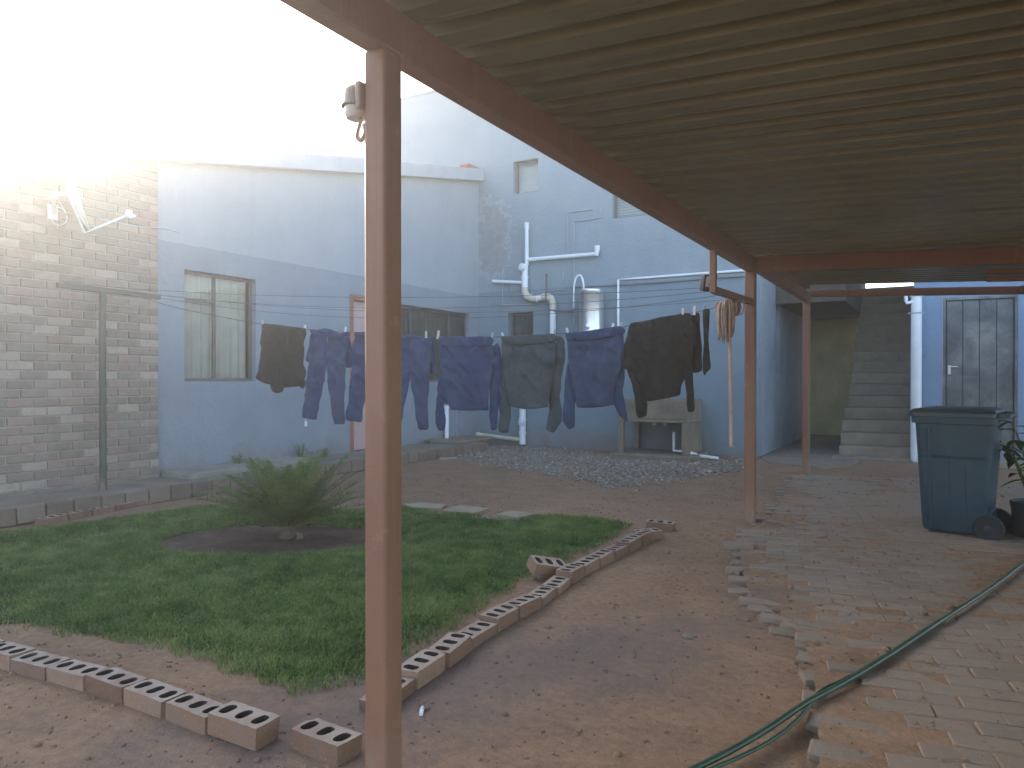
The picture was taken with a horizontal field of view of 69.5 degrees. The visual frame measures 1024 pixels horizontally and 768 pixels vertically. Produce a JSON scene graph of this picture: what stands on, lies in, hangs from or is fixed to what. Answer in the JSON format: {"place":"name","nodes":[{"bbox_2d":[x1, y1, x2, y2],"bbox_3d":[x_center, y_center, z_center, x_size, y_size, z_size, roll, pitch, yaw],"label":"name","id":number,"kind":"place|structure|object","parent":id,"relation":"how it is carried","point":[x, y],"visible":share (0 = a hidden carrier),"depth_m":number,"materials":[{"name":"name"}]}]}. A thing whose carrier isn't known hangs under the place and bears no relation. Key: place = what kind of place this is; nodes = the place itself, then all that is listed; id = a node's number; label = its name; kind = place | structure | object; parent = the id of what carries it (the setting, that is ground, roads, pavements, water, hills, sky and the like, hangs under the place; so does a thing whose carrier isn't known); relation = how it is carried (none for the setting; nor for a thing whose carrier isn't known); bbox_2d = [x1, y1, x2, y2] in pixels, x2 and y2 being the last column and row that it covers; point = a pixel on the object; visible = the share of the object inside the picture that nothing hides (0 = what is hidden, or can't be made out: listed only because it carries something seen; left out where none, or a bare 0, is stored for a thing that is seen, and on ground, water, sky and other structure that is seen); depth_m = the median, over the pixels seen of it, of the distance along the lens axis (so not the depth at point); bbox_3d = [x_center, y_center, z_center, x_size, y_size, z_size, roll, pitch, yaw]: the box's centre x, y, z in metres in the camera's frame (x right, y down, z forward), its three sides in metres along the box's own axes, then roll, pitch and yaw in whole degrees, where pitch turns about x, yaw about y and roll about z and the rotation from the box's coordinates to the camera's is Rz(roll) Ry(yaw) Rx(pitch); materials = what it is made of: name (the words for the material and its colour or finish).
{"place":"outdoors","nodes":[
{"label":"outdoors","id":0,"kind":"place"},
{"bbox_2d":[430,435,493,443],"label":"gully slab","id":1,"kind":"structure","parent":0,"point":[460,439],"depth_m":12.37,"materials":[{"name":"concrete"}]},
{"bbox_2d":[444,406,448,437],"bbox_3d":[-1.118,0.668,12.653,0.089,0.594,0.089,0,0,30],"label":"waste standpipe","id":2,"kind":"object","parent":1,"relation":"on","point":[446,408],"visible":0.77,"depth_m":12.62,"materials":[{"name":"white plastic"}]},
{"bbox_2d":[0,0,942,366],"label":"sky","id":3,"kind":"structure","parent":0,"point":[256,74],"materials":[{"name":"white"}]},
{"bbox_2d":[0,445,1023,767],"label":"ground","id":4,"kind":"structure","parent":0,"point":[712,711],"depth_m":2.98,"materials":[{"name":"brown soil"}]},
{"bbox_2d":[0,641,35,671],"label":"edging brick","id":5,"kind":"object","parent":4,"relation":"on","point":[9,650],"visible":0.69,"depth_m":3.08,"materials":[{"name":"ceramic"}]},
{"bbox_2d":[10,650,70,680],"bbox_3d":[-1.919,1.154,3.007,0.224,0.076,0.109,0,2,25],"label":"edging brick","id":6,"kind":"object","parent":4,"relation":"on","point":[34,664],"visible":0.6,"depth_m":2.98,"materials":[{"name":"ceramic"}]},
{"bbox_2d":[35,513,67,525],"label":"edging brick","id":7,"kind":"object","parent":4,"relation":"on","point":[52,519],"visible":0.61,"depth_m":6.14,"materials":[{"name":"ceramic"}]},
{"bbox_2d":[46,659,106,690],"bbox_3d":[-1.712,1.153,2.909,0.224,0.076,0.108,-1,-1,25],"label":"edging brick","id":8,"kind":"object","parent":4,"relation":"on","point":[71,673],"visible":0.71,"depth_m":2.88,"materials":[{"name":"ceramic"}]},
{"bbox_2d":[61,509,91,519],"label":"edging brick","id":9,"kind":"object","parent":4,"relation":"on","point":[75,515],"visible":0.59,"depth_m":6.38,"materials":[{"name":"ceramic"}]},
{"bbox_2d":[88,505,114,515],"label":"edging brick","id":10,"kind":"object","parent":4,"relation":"on","point":[103,510],"visible":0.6,"depth_m":6.60,"materials":[{"name":"ceramic"}]},
{"bbox_2d":[85,667,147,704],"bbox_3d":[-1.502,1.147,2.804,0.224,0.076,0.108,1,0,29],"label":"edging brick","id":11,"kind":"object","parent":4,"relation":"on","point":[110,684],"visible":0.81,"depth_m":2.78,"materials":[{"name":"ceramic"}]},
{"bbox_2d":[113,502,136,510],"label":"edging brick","id":12,"kind":"object","parent":4,"relation":"on","point":[123,506],"visible":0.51,"depth_m":6.81,"materials":[{"name":"ceramic"}]},
{"bbox_2d":[137,499,153,506],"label":"edging brick","id":13,"kind":"object","parent":4,"relation":"on","point":[140,503],"visible":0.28,"depth_m":6.98,"materials":[{"name":"ceramic"}]},
{"bbox_2d":[124,679,185,717],"bbox_3d":[-1.299,1.150,2.692,0.224,0.075,0.108,1,1,31],"label":"edging brick","id":14,"kind":"object","parent":4,"relation":"on","point":[152,697],"visible":0.85,"depth_m":2.67,"materials":[{"name":"ceramic"}]},
{"bbox_2d":[165,693,223,734],"bbox_3d":[-1.098,1.155,2.578,0.223,0.076,0.108,2,0,31],"label":"edging brick","id":15,"kind":"object","parent":4,"relation":"on","point":[189,711],"visible":0.78,"depth_m":2.56,"materials":[{"name":"ceramic"}]},
{"bbox_2d":[0,126,483,496],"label":"house","id":16,"kind":"structure","parent":4,"relation":"on","point":[186,388],"depth_m":8.33,"materials":[{"name":"blue paint"}]},
{"bbox_2d":[47,151,135,233],"bbox_3d":[-3.989,-1.767,6.932,0.685,0.729,0.646,0,0,30],"label":"satellite dish","id":17,"kind":"object","parent":16,"relation":"attached to","point":[72,193],"visible":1,"depth_m":6.73,"materials":[{"name":"white metal"}]},
{"bbox_2d":[184,270,251,380],"bbox_3d":[-3.545,-0.664,8.801,0.120,1.257,1.007,0,0,30],"label":"window","id":18,"kind":"structure","parent":16,"relation":"in","point":[214,346],"depth_m":8.83,"materials":[{"name":"grey glass"}]},
{"bbox_2d":[350,294,364,451],"bbox_3d":[-2.167,-0.163,11.069,0.115,2.288,0.888,0,0,30],"label":"door","id":19,"kind":"structure","parent":16,"relation":"in","point":[357,429],"depth_m":10.89,"materials":[{"name":"paint"}]},
{"bbox_2d":[401,305,465,381],"bbox_3d":[-1.429,-0.652,12.527,0.120,1.227,2.177,0,0,30],"label":"window","id":20,"kind":"structure","parent":16,"relation":"in","point":[447,327],"depth_m":12.74,"materials":[{"name":"grey glass"}]},
{"bbox_2d":[0,442,486,527],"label":"concrete apron","id":21,"kind":"object","parent":4,"relation":"on","point":[22,509],"visible":0.57,"depth_m":7.26,"materials":[{"name":"concrete"}]},
{"bbox_2d":[56,282,160,489],"bbox_3d":[-3.863,0.044,7.129,0.062,1.935,1.020,0,0,30],"label":"washing line post","id":22,"kind":"object","parent":21,"relation":"on","point":[102,291],"visible":0.99,"depth_m":7.03,"materials":[{"name":"grey metal"}]},
{"bbox_2d":[68,283,708,297],"bbox_3d":[-1.329,-0.792,5.954,5.733,0.254,0.004,0,0,16],"label":"washing line","id":23,"kind":"object","parent":22,"relation":"attached to","point":[402,297],"visible":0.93,"depth_m":5.78,"materials":[{"name":"metal"}]},
{"bbox_2d":[91,286,708,307],"bbox_3d":[-1.218,-0.765,6.150,5.736,0.305,0.004,0,0,15],"label":"washing line","id":24,"kind":"object","parent":22,"relation":"attached to","point":[451,307],"visible":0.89,"depth_m":5.93,"materials":[{"name":"metal"}]},
{"bbox_2d":[115,289,716,318],"bbox_3d":[-1.087,-0.734,6.381,5.754,0.363,0.004,0,0,15],"label":"washing line","id":25,"kind":"object","parent":22,"relation":"attached to","point":[433,318],"visible":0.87,"depth_m":6.26,"materials":[{"name":"metal"}]},
{"bbox_2d":[714,299,744,446],"bbox_3d":[1.674,-0.082,5.707,0.213,1.144,0.183,0,0,-4],"label":"mop","id":26,"kind":"object","parent":25,"relation":"hanging from","point":[727,311],"visible":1,"depth_m":5.68,"materials":[{"name":"grey fabric"}]},
{"bbox_2d":[135,295,712,336],"bbox_3d":[-0.959,-0.647,6.607,5.776,0.482,0.006,0,0,14],"label":"washing line","id":27,"kind":"object","parent":22,"relation":"attached to","point":[336,331],"visible":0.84,"depth_m":7.00,"materials":[{"name":"metal"}]},
{"bbox_2d":[256,323,305,392],"bbox_3d":[-2.162,-0.243,6.891,0.541,0.656,0.064,0,0,13],"label":"shirt","id":28,"kind":"object","parent":27,"relation":"hanging from","point":[281,367],"visible":1,"depth_m":6.88,"materials":[{"name":"black fabric"}]},
{"bbox_2d":[302,328,351,425],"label":"work trousers","id":29,"kind":"object","parent":27,"relation":"hanging from","point":[334,355],"visible":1,"depth_m":6.76,"materials":[{"name":"blue fabric"}]},
{"bbox_2d":[345,332,364,421],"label":"work trousers","id":30,"kind":"object","parent":27,"relation":"hanging from","point":[354,409],"visible":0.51,"depth_m":6.70,"materials":[{"name":"blue fabric"}]},
{"bbox_2d":[401,334,435,429],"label":"work trousers","id":31,"kind":"object","parent":27,"relation":"hanging from","point":[418,361],"visible":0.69,"depth_m":6.55,"materials":[{"name":"blue fabric"}]},
{"bbox_2d":[435,336,501,430],"bbox_3d":[-0.395,0.000,6.456,0.615,0.831,0.102,0,0,15],"label":"work jacket","id":32,"kind":"object","parent":27,"relation":"hanging from","point":[470,374],"visible":1,"depth_m":6.43,"materials":[{"name":"blue fabric"}]},
{"bbox_2d":[498,333,564,432],"bbox_3d":[0.157,-0.001,6.325,0.596,0.853,0.105,0,0,13],"label":"work jacket","id":33,"kind":"object","parent":27,"relation":"hanging from","point":[532,367],"visible":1,"depth_m":6.30,"materials":[{"name":"grey fabric"}]},
{"bbox_2d":[562,326,627,428],"bbox_3d":[0.691,-0.047,6.191,0.553,0.868,0.106,0,0,13],"label":"work jacket","id":34,"kind":"object","parent":27,"relation":"hanging from","point":[595,376],"visible":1,"depth_m":6.17,"materials":[{"name":"blue fabric"}]},
{"bbox_2d":[622,313,696,417],"bbox_3d":[1.207,-0.148,6.054,0.607,0.861,0.095,0,0,13],"label":"jersey","id":35,"kind":"object","parent":27,"relation":"hanging from","point":[657,358],"visible":1,"depth_m":6.03,"materials":[{"name":"black fabric"}]},
{"bbox_2d":[692,313,701,372],"bbox_3d":[1.504,-0.334,6.014,0.087,0.490,0.053,0,0,19],"label":"sock","id":36,"kind":"object","parent":27,"relation":"hanging from","point":[697,360],"visible":0.84,"depth_m":6.01,"materials":[{"name":"black fabric"}]},
{"bbox_2d":[703,309,710,374],"bbox_3d":[1.571,-0.337,5.962,0.064,0.540,0.038,0,0,-2],"label":"long sock","id":37,"kind":"object","parent":27,"relation":"hanging from","point":[706,351],"visible":1,"depth_m":5.96,"materials":[{"name":"black fabric"}]},
{"bbox_2d":[158,294,729,312],"bbox_3d":[-0.845,-0.779,6.807,5.758,0.269,0.004,0,0,15],"label":"washing line","id":38,"kind":"object","parent":22,"relation":"attached to","point":[460,312],"visible":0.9,"depth_m":6.58,"materials":[{"name":"metal"}]},
{"bbox_2d":[229,452,243,463],"bbox_3d":[-3.270,0.905,8.813,0.256,0.202,0.310,0,0,-25],"label":"weed","id":39,"kind":"object","parent":21,"relation":"on","point":[235,461],"visible":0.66,"depth_m":8.77,"materials":[{"name":"green plant"}]},
{"bbox_2d":[161,456,313,478],"bbox_3d":[-3.165,0.994,8.705,0.498,0.105,1.800,0,0,30],"label":"concrete step","id":40,"kind":"object","parent":21,"relation":"on","point":[209,470],"visible":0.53,"depth_m":8.26,"materials":[{"name":"grey concrete"}]},
{"bbox_2d":[293,443,308,456],"bbox_3d":[-2.763,0.858,9.674,0.341,0.285,0.362,0,0,30],"label":"weed","id":41,"kind":"object","parent":21,"relation":"on","point":[298,451],"visible":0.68,"depth_m":9.69,"materials":[{"name":"green plant"}]},
{"bbox_2d":[317,447,330,457],"bbox_3d":[-2.569,0.930,10.043,0.249,0.137,0.269,0,0,30],"label":"weed","id":42,"kind":"object","parent":21,"relation":"on","point":[323,451],"visible":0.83,"depth_m":10.02,"materials":[{"name":"green plant"}]},
{"bbox_2d":[208,700,279,750],"bbox_3d":[-0.896,1.140,2.468,0.224,0.076,0.109,2,1,27],"label":"edging brick","id":43,"kind":"object","parent":4,"relation":"on","point":[244,725],"visible":1,"depth_m":2.44,"materials":[{"name":"brick"}]},
{"bbox_2d":[158,525,364,554],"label":"bed soil","id":44,"kind":"structure","parent":4,"relation":"on","point":[254,539],"depth_m":5.67,"materials":[{"name":"brown soil"}]},
{"bbox_2d":[184,449,364,540],"bbox_3d":[-1.737,0.856,5.642,1.394,0.659,1.464,0,0,-27],"label":"cycad","id":45,"kind":"object","parent":44,"relation":"on","point":[287,496],"visible":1,"depth_m":5.51,"materials":[{"name":"plant"}]},
{"bbox_2d":[294,532,302,539],"bbox_3d":[-1.677,1.188,5.725,0.118,0.072,0.099,0,0,30],"label":"stone","id":46,"kind":"object","parent":44,"relation":"on","point":[299,535],"visible":0.45,"depth_m":5.69,"materials":[{"name":"stone"}]},
{"bbox_2d":[0,503,633,696],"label":"lawn","id":47,"kind":"structure","parent":4,"relation":"on","point":[10,619],"depth_m":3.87,"materials":[{"name":"green plant"}]},
{"bbox_2d":[289,718,361,766],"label":"edging brick","id":48,"kind":"object","parent":4,"relation":"on","point":[335,745],"visible":0.95,"depth_m":2.35,"materials":[{"name":"ceramic"}]},
{"bbox_2d":[359,677,414,711],"bbox_3d":[-0.461,1.168,2.740,0.109,0.076,0.224,-2,0,21],"label":"edging brick","id":49,"kind":"object","parent":4,"relation":"on","point":[408,687],"visible":0.1,"depth_m":2.77,"materials":[{"name":"ceramic"}]},
{"bbox_2d":[419,706,424,715],"bbox_3d":[-0.323,1.170,2.645,0.015,0.018,0.057,0,0,-1],"label":"plastic scrap","id":50,"kind":"object","parent":4,"relation":"on","point":[421,711],"visible":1,"depth_m":2.63,"materials":[{"name":"white plastic"}]},
{"bbox_2d":[402,649,444,688],"bbox_3d":[-0.362,1.141,2.953,0.108,0.075,0.224,1,2,25],"label":"edging brick","id":51,"kind":"object","parent":4,"relation":"on","point":[423,667],"visible":0.85,"depth_m":2.93,"materials":[{"name":"ceramic"}]},
{"bbox_2d":[405,502,446,509],"bbox_3d":[-0.811,1.155,6.880,0.395,0.065,0.266,0,0,3],"label":"stepping slab","id":52,"kind":"object","parent":4,"relation":"on","point":[429,506],"depth_m":6.83,"materials":[{"name":"grey concrete"}]},
{"bbox_2d":[437,457,456,459],"bbox_3d":[-0.971,1.113,11.045,0.281,0.030,0.100,0,0,-29],"label":"board scrap","id":53,"kind":"object","parent":4,"relation":"on","point":[444,458],"visible":1,"depth_m":11.01,"materials":[{"name":"wood"}]},
{"bbox_2d":[429,632,471,667],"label":"edging brick","id":54,"kind":"object","parent":4,"relation":"on","point":[455,647],"visible":0.84,"depth_m":3.14,"materials":[{"name":"ceramic"}]},
{"bbox_2d":[442,505,488,514],"bbox_3d":[-0.415,1.157,6.661,0.335,0.065,0.282,0,0,30],"label":"stepping slab","id":55,"kind":"object","parent":4,"relation":"on","point":[461,509],"depth_m":6.62,"materials":[{"name":"grey concrete"}]},
{"bbox_2d":[457,620,496,649],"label":"edging brick","id":56,"kind":"object","parent":4,"relation":"on","point":[479,632],"visible":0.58,"depth_m":3.37,"materials":[{"name":"ceramic"}]},
{"bbox_2d":[479,603,517,631],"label":"edging brick","id":57,"kind":"object","parent":4,"relation":"on","point":[502,616],"visible":0.77,"depth_m":3.54,"materials":[{"name":"ceramic"}]},
{"bbox_2d":[0,451,1023,767],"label":"pebbles","id":58,"kind":"object","parent":4,"relation":"on","point":[502,713],"visible":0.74,"depth_m":3.40,"materials":[{"name":"brown gravel"}]},
{"bbox_2d":[497,510,534,519],"bbox_3d":[0.028,1.158,6.420,0.264,0.065,0.225,0,0,37],"label":"stepping slab","id":59,"kind":"object","parent":4,"relation":"on","point":[512,514],"depth_m":6.37,"materials":[{"name":"grey concrete"}]},
{"bbox_2d":[502,594,541,618],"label":"edging brick","id":60,"kind":"object","parent":4,"relation":"on","point":[526,605],"visible":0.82,"depth_m":3.76,"materials":[{"name":"ceramic"}]},
{"bbox_2d":[527,586,555,606],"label":"edging brick","id":61,"kind":"object","parent":4,"relation":"on","point":[547,594],"visible":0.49,"depth_m":3.99,"materials":[{"name":"ceramic"}]},
{"bbox_2d":[526,555,565,576],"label":"edging brick","id":62,"kind":"object","parent":4,"relation":"on","point":[545,566],"visible":0.87,"depth_m":4.40,"materials":[{"name":"ceramic"}]},
{"bbox_2d":[542,575,569,594],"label":"edging brick","id":63,"kind":"object","parent":4,"relation":"on","point":[561,584],"visible":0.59,"depth_m":4.17,"materials":[{"name":"ceramic"}]},
{"bbox_2d":[555,563,584,583],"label":"edging brick","id":64,"kind":"object","parent":4,"relation":"on","point":[574,573],"visible":0.82,"depth_m":4.37,"materials":[{"name":"ceramic"}]},
{"bbox_2d":[573,556,599,574],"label":"edging brick","id":65,"kind":"object","parent":4,"relation":"on","point":[591,564],"visible":0.59,"depth_m":4.61,"materials":[{"name":"ceramic"}]},
{"bbox_2d":[312,90,865,457],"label":"house","id":66,"kind":"structure","parent":4,"relation":"on","point":[561,209],"depth_m":12.88,"materials":[{"name":"blue paint"}]},
{"bbox_2d":[511,312,532,335],"bbox_3d":[0.226,-0.862,13.378,0.508,0.847,0.112,0,0,30],"label":"window","id":67,"kind":"structure","parent":66,"relation":"in","point":[523,325],"depth_m":13.43,"materials":[{"name":"grey glass"}]},
{"bbox_2d":[516,160,537,193],"bbox_3d":[0.314,-3.704,13.304,0.504,0.578,0.100,0,0,30],"label":"window","id":68,"kind":"structure","parent":66,"relation":"in","point":[528,171],"depth_m":13.37,"materials":[{"name":"white metal"}]},
{"bbox_2d":[476,222,599,443],"bbox_3d":[0.407,-0.891,12.973,2.424,3.925,0.186,0,0,30],"label":"soil stack","id":69,"kind":"object","parent":66,"relation":"attached to","point":[550,298],"visible":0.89,"depth_m":13.04,"materials":[{"name":"white plastic"}]},
{"bbox_2d":[578,286,603,331],"bbox_3d":[1.328,-1.080,12.274,0.421,1.120,0.528,0,0,30],"label":"water heater","id":70,"kind":"object","parent":66,"relation":"attached to","point":[588,320],"visible":0.64,"depth_m":12.07,"materials":[{"name":"silver metal"}]},
{"bbox_2d":[615,196,647,218],"bbox_3d":[2.339,-3.250,12.155,1.347,0.970,0.098,0,0,30],"label":"window","id":71,"kind":"structure","parent":66,"relation":"in","point":[617,203],"depth_m":12.43,"materials":[{"name":"grey metal"}]},
{"bbox_2d":[588,549,614,567],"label":"edging brick","id":72,"kind":"object","parent":4,"relation":"on","point":[605,557],"visible":0.71,"depth_m":4.80,"materials":[{"name":"ceramic"}]},
{"bbox_2d":[445,444,779,491],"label":"gravel","id":73,"kind":"structure","parent":4,"relation":"on","point":[561,454],"depth_m":10.20,"materials":[{"name":"grey gravel"}]},
{"bbox_2d":[604,544,627,559],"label":"edging brick","id":74,"kind":"object","parent":4,"relation":"on","point":[619,550],"visible":0.66,"depth_m":4.98,"materials":[{"name":"ceramic"}]},
{"bbox_2d":[616,535,641,552],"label":"edging brick","id":75,"kind":"object","parent":4,"relation":"on","point":[633,542],"visible":0.82,"depth_m":5.17,"materials":[{"name":"ceramic"}]},
{"bbox_2d":[630,530,653,545],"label":"edging brick","id":76,"kind":"object","parent":4,"relation":"on","point":[647,536],"visible":0.65,"depth_m":5.38,"materials":[{"name":"ceramic"}]},
{"bbox_2d":[632,528,662,539],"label":"edging brick","id":77,"kind":"object","parent":4,"relation":"on","point":[658,533],"visible":0.41,"depth_m":5.55,"materials":[{"name":"ceramic"}]},
{"bbox_2d":[279,0,1023,767],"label":"carport","id":78,"kind":"object","parent":4,"relation":"on","point":[797,148],"visible":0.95,"depth_m":2.55,"materials":[{"name":"red metal"}]},
{"bbox_2d":[341,81,364,141],"bbox_3d":[-0.435,-0.751,2.056,0.083,0.159,0.082,0,0,30],"label":"security light","id":79,"kind":"object","parent":78,"relation":"attached to","point":[353,104],"visible":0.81,"depth_m":2.03,"materials":[{"name":"beige plastic"}]},
{"bbox_2d":[700,274,717,290],"bbox_3d":[1.439,-0.743,5.303,0.127,0.126,0.367,0,0,3],"label":"floodlight","id":80,"kind":"object","parent":78,"relation":"attached to","point":[704,284],"visible":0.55,"depth_m":5.40,"materials":[{"name":"black plastic"}]},
{"bbox_2d":[609,448,707,461],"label":"trough slab","id":81,"kind":"structure","parent":4,"relation":"on","point":[653,454],"depth_m":11.16,"materials":[{"name":"concrete"}]},
{"bbox_2d":[618,398,718,459],"bbox_3d":[2.474,0.677,11.417,1.469,0.894,0.810,0,0,30],"label":"wash trough","id":82,"kind":"object","parent":81,"relation":"on","point":[665,411],"visible":0.85,"depth_m":11.17,"materials":[{"name":"concrete"}]},
{"bbox_2d":[646,519,675,531],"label":"edging brick","id":83,"kind":"object","parent":4,"relation":"on","point":[666,526],"visible":0.8,"depth_m":5.85,"materials":[{"name":"ceramic"}]},
{"bbox_2d":[681,633,691,638],"bbox_3d":[0.809,1.170,3.425,0.050,0.027,0.040,0,0,8],"label":"stone","id":84,"kind":"object","parent":4,"relation":"on","point":[686,636],"visible":1,"depth_m":3.41,"materials":[{"name":"stone"}]},
{"bbox_2d":[721,541,753,551],"bbox_3d":[1.587,1.149,5.202,0.215,0.060,0.106,-3,2,14],"label":"loose paver","id":85,"kind":"object","parent":4,"relation":"on","point":[737,546],"visible":0.68,"depth_m":5.17,"materials":[{"name":"concrete"}]},
{"bbox_2d":[725,566,749,575],"bbox_3d":[1.439,1.177,4.640,0.215,0.060,0.106,12,-12,-41],"label":"loose paver","id":86,"kind":"object","parent":4,"relation":"on","point":[737,570],"visible":0.34,"depth_m":4.57,"materials":[{"name":"concrete"}]},
{"bbox_2d":[741,528,769,534],"bbox_3d":[1.868,1.156,5.671,0.215,0.060,0.106,1,2,18],"label":"loose paver","id":87,"kind":"object","parent":4,"relation":"on","point":[764,532],"visible":0.48,"depth_m":5.65,"materials":[{"name":"concrete"}]},
{"bbox_2d":[738,596,779,605],"bbox_3d":[1.317,1.182,3.936,0.215,0.060,0.106,2,-4,21],"label":"loose paver","id":88,"kind":"object","parent":4,"relation":"on","point":[744,601],"visible":0.5,"depth_m":3.92,"materials":[{"name":"concrete"}]},
{"bbox_2d":[759,612,793,625],"bbox_3d":[1.337,1.185,3.655,0.215,0.060,0.106,3,-3,24],"label":"loose paver","id":89,"kind":"object","parent":4,"relation":"on","point":[776,619],"visible":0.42,"depth_m":3.64,"materials":[{"name":"concrete"}]},
{"bbox_2d":[794,630,824,651],"bbox_3d":[1.364,1.190,3.365,0.106,0.060,0.215,2,4,34],"label":"loose paver","id":90,"kind":"object","parent":4,"relation":"on","point":[799,645],"visible":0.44,"depth_m":3.32,"materials":[{"name":"concrete"}]},
{"bbox_2d":[831,286,913,462],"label":"staircase","id":91,"kind":"structure","parent":4,"relation":"on","point":[876,424],"depth_m":12.21,"materials":[{"name":"concrete"}]},
{"bbox_2d":[914,281,1023,469],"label":"outbuilding","id":92,"kind":"structure","parent":4,"relation":"on","point":[976,342],"depth_m":10.44,"materials":[{"name":"paint"}]},
{"bbox_2d":[904,296,924,461],"bbox_3d":[5.834,-0.108,10.707,0.243,2.484,0.170,0,0,-9],"label":"downpipe","id":93,"kind":"object","parent":92,"relation":"attached to","point":[916,312],"visible":0.76,"depth_m":10.66,"materials":[{"name":"white plastic"}]},
{"bbox_2d":[942,295,1017,449],"bbox_3d":[6.587,-0.154,10.409,0.897,2.160,0.111,0,0,30],"label":"door","id":94,"kind":"structure","parent":92,"relation":"in","point":[980,367],"depth_m":10.40,"materials":[{"name":"wood"}]},
{"bbox_2d":[760,435,859,468],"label":"passage floor","id":95,"kind":"structure","parent":0,"point":[824,449],"depth_m":11.52,"materials":[{"name":"concrete"}]},
{"bbox_2d":[727,474,1023,767],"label":"paving","id":96,"kind":"structure","parent":0,"point":[961,684],"depth_m":3.65,"materials":[{"name":"brick"}]},
{"bbox_2d":[708,618,939,767],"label":"garden hose","id":97,"kind":"object","parent":96,"relation":"on","point":[796,720],"visible":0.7,"depth_m":2.41,"materials":[{"name":"green rubber"}]},
{"bbox_2d":[687,561,1023,767],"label":"garden hose","id":98,"kind":"object","parent":96,"relation":"on","point":[746,741],"visible":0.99,"depth_m":2.77,"materials":[{"name":"green rubber"}]},
{"bbox_2d":[908,406,1016,540],"bbox_3d":[3.486,0.673,5.744,0.692,0.990,0.544,0,0,41],"label":"wheelie bin","id":99,"kind":"object","parent":96,"relation":"on","point":[958,449],"visible":0.96,"depth_m":5.56,"materials":[{"name":"plastic"}]},
{"bbox_2d":[998,420,1023,537],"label":"potted shrub","id":100,"kind":"object","parent":96,"relation":"on","point":[1016,526],"visible":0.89,"depth_m":5.54,"materials":[{"name":"green plant"}]}
]}

